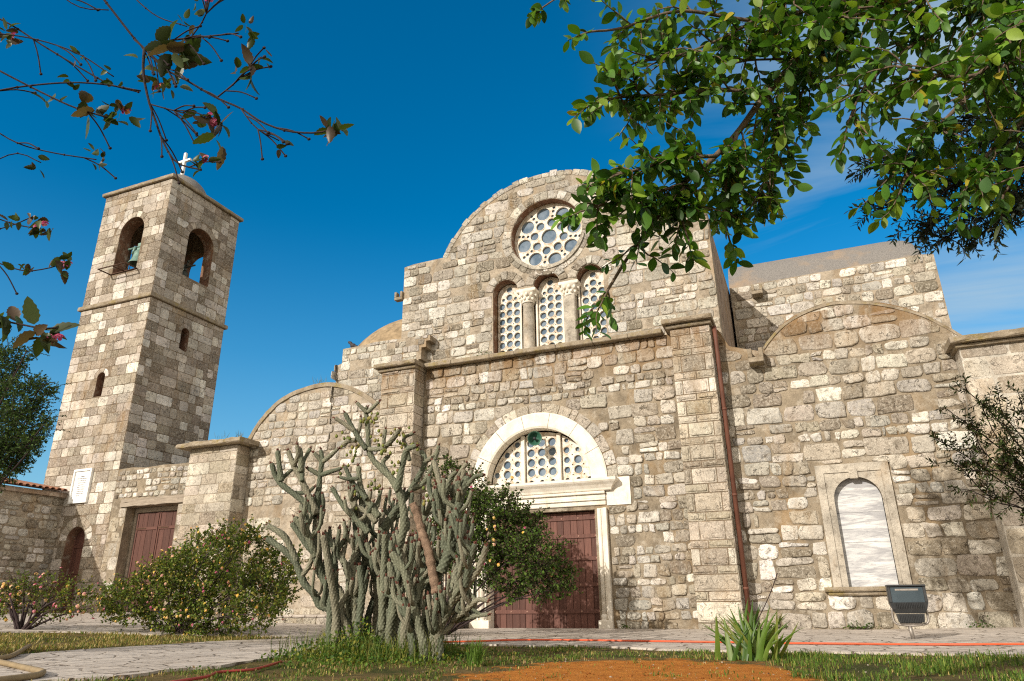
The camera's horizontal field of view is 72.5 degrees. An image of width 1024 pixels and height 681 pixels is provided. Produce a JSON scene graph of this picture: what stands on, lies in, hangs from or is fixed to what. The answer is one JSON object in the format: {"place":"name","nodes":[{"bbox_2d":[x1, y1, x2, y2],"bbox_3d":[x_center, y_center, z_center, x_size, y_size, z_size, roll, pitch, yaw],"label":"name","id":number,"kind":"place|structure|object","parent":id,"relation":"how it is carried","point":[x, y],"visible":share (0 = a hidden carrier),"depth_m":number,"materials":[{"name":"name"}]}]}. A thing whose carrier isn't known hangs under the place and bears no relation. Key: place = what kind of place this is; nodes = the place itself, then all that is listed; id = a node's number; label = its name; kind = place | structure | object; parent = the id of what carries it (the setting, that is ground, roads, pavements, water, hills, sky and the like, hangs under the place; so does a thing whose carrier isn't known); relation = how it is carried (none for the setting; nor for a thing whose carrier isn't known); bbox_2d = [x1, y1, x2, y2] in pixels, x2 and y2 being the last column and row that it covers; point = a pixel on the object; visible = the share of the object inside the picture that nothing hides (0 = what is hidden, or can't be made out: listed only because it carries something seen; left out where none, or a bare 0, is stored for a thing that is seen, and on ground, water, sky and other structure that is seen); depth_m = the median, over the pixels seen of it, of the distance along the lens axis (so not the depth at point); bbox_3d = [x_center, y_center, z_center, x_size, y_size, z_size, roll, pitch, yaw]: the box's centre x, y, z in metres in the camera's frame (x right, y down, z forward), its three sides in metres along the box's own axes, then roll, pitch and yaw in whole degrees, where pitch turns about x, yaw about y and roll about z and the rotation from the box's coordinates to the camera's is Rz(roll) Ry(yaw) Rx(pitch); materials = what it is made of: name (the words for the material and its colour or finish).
{"place":"outdoors","nodes":[
{"label":"outdoors","id":0,"kind":"place"},
{"bbox_2d":[215,342,369,438],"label":"dry grass","id":1,"kind":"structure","parent":0,"point":[243,433],"depth_m":23.20,"materials":[{"name":"brown plant"}]},
{"bbox_2d":[0,611,1023,680],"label":"pavement","id":2,"kind":"structure","parent":0,"point":[124,662],"depth_m":11.32,"materials":[{"name":"grey stone"}]},
{"bbox_2d":[0,643,45,680],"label":"garden hose","id":3,"kind":"object","parent":2,"relation":"on","point":[38,672],"visible":1,"depth_m":7.59,"materials":[{"name":"beige rubber"}]},
{"bbox_2d":[269,614,464,627],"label":"stone platform","id":4,"kind":"structure","parent":2,"relation":"on","point":[309,618],"depth_m":19.09,"materials":[{"name":"stone"}]},
{"bbox_2d":[446,639,1023,645],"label":"garden hose","id":5,"kind":"object","parent":2,"relation":"on","point":[921,644],"visible":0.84,"depth_m":10.53,"materials":[{"name":"rubber"}]},
{"bbox_2d":[885,584,929,639],"bbox_3d":[6.513,4.450,11.424,0.570,0.854,0.330,-9,-22,21],"label":"floodlight","id":6,"kind":"object","parent":2,"relation":"on","point":[912,598],"visible":0.99,"depth_m":11.37,"materials":[{"name":"metal"}]},
{"bbox_2d":[0,633,1023,680],"bbox_3d":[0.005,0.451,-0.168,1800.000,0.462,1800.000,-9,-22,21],"label":"ground","id":7,"kind":"structure","parent":0,"point":[600,668],"depth_m":7.44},
{"bbox_2d":[0,477,67,613],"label":"outbuilding","id":8,"kind":"structure","parent":7,"relation":"on","point":[29,521],"depth_m":24.45,"materials":[{"name":"stone"}]},
{"bbox_2d":[0,329,71,492],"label":"evergreen tree","id":9,"kind":"object","parent":7,"relation":"on","point":[12,444],"visible":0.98,"depth_m":9.65,"materials":[{"name":"green plant"}]},
{"bbox_2d":[0,567,102,629],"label":"lantana bush","id":10,"kind":"object","parent":7,"relation":"on","point":[16,594],"visible":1,"depth_m":14.76,"materials":[{"name":"green plant"}]},
{"bbox_2d":[93,463,188,612],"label":"courtyard wall","id":11,"kind":"structure","parent":7,"relation":"on","point":[146,512],"depth_m":24.24,"materials":[{"name":"stone"}]},
{"bbox_2d":[42,153,243,612],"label":"bell tower","id":12,"kind":"structure","parent":7,"relation":"on","point":[142,372],"depth_m":28.09,"materials":[{"name":"stone"}]},
{"bbox_2d":[60,529,84,612],"bbox_3d":[-15.485,8.336,24.886,0.952,3.300,0.085,-9,-22,21],"label":"door","id":13,"kind":"structure","parent":12,"relation":"in","point":[79,539],"depth_m":25.13,"materials":[{"name":"red wood"}]},
{"bbox_2d":[67,468,93,503],"bbox_3d":[-15.860,5.353,25.676,0.940,1.250,0.100,-9,-22,21],"label":"plaque","id":14,"kind":"object","parent":12,"relation":"attached to","point":[80,486],"visible":1,"depth_m":25.66,"materials":[{"name":"white stone"}]},
{"bbox_2d":[97,262,136,274],"bbox_3d":[-16.147,-2.936,28.555,1.554,0.054,0.607,-9,-22,21],"label":"bell bracket","id":15,"kind":"object","parent":12,"relation":"attached to","point":[121,271],"visible":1,"depth_m":28.52,"materials":[{"name":"metal"}]},
{"bbox_2d":[126,243,140,269],"bbox_3d":[-15.715,-3.522,29.414,1.321,1.732,0.737,1,-21,-5],"label":"bell","id":16,"kind":"object","parent":12,"relation":"hanging from","point":[132,261],"visible":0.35,"depth_m":29.38,"materials":[{"name":"green metal"}]},
{"bbox_2d":[182,260,195,276],"bbox_3d":[-14.276,-2.742,30.259,1.123,1.548,0.627,1,-21,-5],"label":"bell","id":17,"kind":"object","parent":12,"relation":"hanging from","point":[184,273],"visible":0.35,"depth_m":30.29,"materials":[{"name":"green metal"}]},
{"bbox_2d":[0,631,292,654],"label":"grass","id":18,"kind":"structure","parent":7,"relation":"on","point":[110,635],"depth_m":12.59,"materials":[{"name":"green plant"}]},
{"bbox_2d":[0,0,353,356],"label":"lantana shrub","id":19,"kind":"object","parent":7,"relation":"on","point":[188,57],"visible":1,"depth_m":1.40,"materials":[{"name":"green plant"}]},
{"bbox_2d":[91,514,312,639],"bbox_3d":[-6.835,5.156,15.112,6.659,2.609,2.721,-9,-22,21],"label":"lantana bush","id":20,"kind":"object","parent":7,"relation":"on","point":[220,578],"visible":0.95,"depth_m":14.35,"materials":[{"name":"green plant"}]},
{"bbox_2d":[173,660,282,680],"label":"garden hose","id":21,"kind":"object","parent":7,"relation":"on","point":[229,671],"visible":0.99,"depth_m":7.28,"materials":[{"name":"rubber"}]},
{"bbox_2d":[270,622,472,664],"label":"weed stalks","id":22,"kind":"object","parent":7,"relation":"on","point":[452,649],"visible":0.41,"depth_m":8.87,"materials":[{"name":"green plant"}]},
{"bbox_2d":[263,399,491,662],"bbox_3d":[-1.856,2.600,9.973,3.852,3.629,1.501,-9,-22,21],"label":"cactus","id":23,"kind":"object","parent":7,"relation":"on","point":[396,566],"visible":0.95,"depth_m":9.78,"materials":[{"name":"green plant"}]},
{"bbox_2d":[258,616,540,668],"bbox_3d":[-1.374,3.863,9.032,3.455,0.570,3.013,-9,-22,21],"label":"ground cover","id":24,"kind":"object","parent":7,"relation":"on","point":[356,657],"visible":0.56,"depth_m":8.81,"materials":[{"name":"green plant"}]},
{"bbox_2d":[459,636,490,666],"bbox_3d":[-0.421,3.597,8.116,0.528,0.354,0.448,-19,-27,40],"label":"grass tuft","id":25,"kind":"object","parent":7,"relation":"on","point":[477,657],"visible":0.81,"depth_m":8.04,"materials":[{"name":"green plant"}]},
{"bbox_2d":[412,451,583,634],"bbox_3d":[-0.314,4.347,15.210,3.984,4.022,1.893,-12,-23,29],"label":"lantana bush","id":26,"kind":"object","parent":7,"relation":"on","point":[529,532],"visible":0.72,"depth_m":14.71,"materials":[{"name":"green plant"}]},
{"bbox_2d":[170,169,1023,629],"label":"church","id":27,"kind":"structure","parent":7,"relation":"on","point":[708,449],"depth_m":18.14,"materials":[{"name":"stone"}]},
{"bbox_2d":[348,341,357,346],"bbox_3d":[-5.285,0.152,23.349,0.486,0.337,0.170,-9,-22,21],"label":"bird","id":28,"kind":"object","parent":27,"relation":"on","point":[352,344],"visible":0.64,"depth_m":23.30},
{"bbox_2d":[493,439,520,484],"bbox_3d":[-0.138,3.523,19.908,0.910,1.379,0.090,-9,-22,21],"label":"lunette window","id":29,"kind":"structure","parent":27,"relation":"in","point":[509,464],"depth_m":19.86,"materials":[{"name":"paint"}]},
{"bbox_2d":[498,285,520,352],"bbox_3d":[-0.059,-0.421,21.921,0.790,2.895,0.090,-9,-22,21],"label":"arched window","id":30,"kind":"structure","parent":27,"relation":"in","point":[508,300],"depth_m":22.01,"materials":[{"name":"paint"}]},
{"bbox_2d":[494,515,543,627],"bbox_3d":[0.193,6.165,18.632,1.442,2.910,0.101,-9,-22,21],"label":"door","id":31,"kind":"structure","parent":27,"relation":"in","point":[522,614],"depth_m":18.30,"materials":[{"name":"red wood"}]},
{"bbox_2d":[520,303,522,348],"bbox_3d":[0.301,-0.290,21.647,0.060,2.350,0.100,-9,-22,21],"label":"window frame","id":32,"kind":"structure","parent":27,"relation":"in","point":[521,306],"depth_m":21.67,"materials":[{"name":"stone"}]},
{"bbox_2d":[528,431,541,445],"bbox_3d":[0.598,2.716,19.271,0.397,0.438,0.394,2,-21,-8],"label":"wall lamp","id":33,"kind":"object","parent":27,"relation":"attached to","point":[534,438],"visible":1,"depth_m":19.19,"materials":[{"name":"green glass"}]},
{"bbox_2d":[536,295,539,345],"bbox_3d":[0.791,-0.366,21.460,0.060,2.350,0.100,-9,-22,21],"label":"window frame","id":34,"kind":"structure","parent":27,"relation":"in","point":[537,307],"depth_m":21.51,"materials":[{"name":"stone"}]},
{"bbox_2d":[526,432,557,482],"bbox_3d":[0.846,3.315,19.553,0.920,1.500,0.090,-9,-22,21],"label":"lunette window","id":35,"kind":"structure","parent":27,"relation":"in","point":[541,458],"depth_m":19.54,"materials":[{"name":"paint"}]},
{"bbox_2d":[515,203,581,265],"bbox_3d":[1.198,-3.327,22.391,2.372,2.372,0.090,-9,-22,21],"label":"rose window","id":36,"kind":"structure","parent":27,"relation":"in","point":[536,244],"depth_m":22.47,"materials":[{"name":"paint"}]},
{"bbox_2d":[538,277,562,345],"bbox_3d":[1.217,-0.618,21.433,0.790,2.895,0.090,-9,-22,21],"label":"arched window","id":37,"kind":"structure","parent":27,"relation":"in","point":[550,298],"depth_m":21.52,"materials":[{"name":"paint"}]},
{"bbox_2d":[561,293,564,342],"bbox_3d":[1.576,-0.487,21.160,0.060,2.350,0.100,-9,-22,21],"label":"window frame","id":38,"kind":"structure","parent":27,"relation":"in","point":[561,293],"depth_m":21.19,"materials":[{"name":"stone"}]},
{"bbox_2d":[544,511,599,627],"bbox_3d":[1.561,5.954,18.109,1.462,2.910,0.101,-9,-22,21],"label":"door","id":39,"kind":"structure","parent":27,"relation":"in","point":[578,610],"depth_m":18.00,"materials":[{"name":"red wood"}]},
{"bbox_2d":[562,435,590,479],"bbox_3d":[1.813,3.231,19.159,0.870,1.361,0.090,-9,-22,21],"label":"lunette window","id":40,"kind":"structure","parent":27,"relation":"in","point":[575,464],"depth_m":19.16,"materials":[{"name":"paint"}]},
{"bbox_2d":[578,288,582,339],"bbox_3d":[2.057,-0.561,20.976,0.060,2.350,0.100,-9,-22,21],"label":"window frame","id":41,"kind":"structure","parent":27,"relation":"in","point":[579,297],"depth_m":21.06,"materials":[{"name":"stone"}]},
{"bbox_2d":[581,270,606,339],"bbox_3d":[2.493,-0.815,20.946,0.790,2.895,0.090,-9,-22,21],"label":"arched window","id":42,"kind":"structure","parent":27,"relation":"in","point":[592,281],"depth_m":21.16,"materials":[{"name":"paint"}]},
{"bbox_2d":[477,350,995,629],"bbox_3d":[3.053,3.275,18.117,14.586,7.820,0.612,-9,-22,21],"label":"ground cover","id":43,"kind":"object","parent":27,"relation":"attached to","point":[849,626],"visible":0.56,"depth_m":15.06,"materials":[{"name":"green plant"}]},
{"bbox_2d":[479,658,808,680],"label":"soil clods","id":44,"kind":"object","parent":7,"relation":"on","point":[623,669],"visible":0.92,"depth_m":6.95,"materials":[{"name":"brown soil"}]},
{"bbox_2d":[371,653,998,680],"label":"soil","id":45,"kind":"structure","parent":7,"relation":"on","point":[671,673],"depth_m":7.20,"materials":[{"name":"soil"}]},
{"bbox_2d":[702,573,804,660],"bbox_3d":[2.912,3.386,8.556,1.259,1.003,0.544,-9,-22,21],"label":"iris clump","id":46,"kind":"object","parent":7,"relation":"on","point":[752,643],"visible":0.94,"depth_m":8.39,"materials":[{"name":"green plant"}]},
{"bbox_2d":[525,0,1023,340],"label":"broadleaf tree","id":47,"kind":"object","parent":7,"relation":"on","point":[995,56],"visible":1,"depth_m":3.69,"materials":[{"name":"green plant"}]},
{"bbox_2d":[759,648,1023,680],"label":"grass","id":48,"kind":"structure","parent":7,"relation":"on","point":[910,665],"depth_m":7.19,"materials":[{"name":"green plant"}]},
{"bbox_2d":[844,65,1023,264],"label":"olive tree","id":49,"kind":"object","parent":7,"relation":"on","point":[926,228],"visible":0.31,"depth_m":4.53,"materials":[{"name":"green plant"}]},
{"bbox_2d":[926,373,1023,525],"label":"leaved tree","id":50,"kind":"object","parent":7,"relation":"on","point":[1007,460],"visible":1,"depth_m":5.53,"materials":[{"name":"green plant"}]},
{"bbox_2d":[0,0,1023,489],"label":"sky","id":51,"kind":"structure","parent":0,"point":[450,104],"materials":[{"name":"blue"}]},
{"bbox_2d":[31,643,1023,680],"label":"grass","id":52,"kind":"structure","parent":0,"point":[574,658],"depth_m":7.81,"materials":[{"name":"green plant"}]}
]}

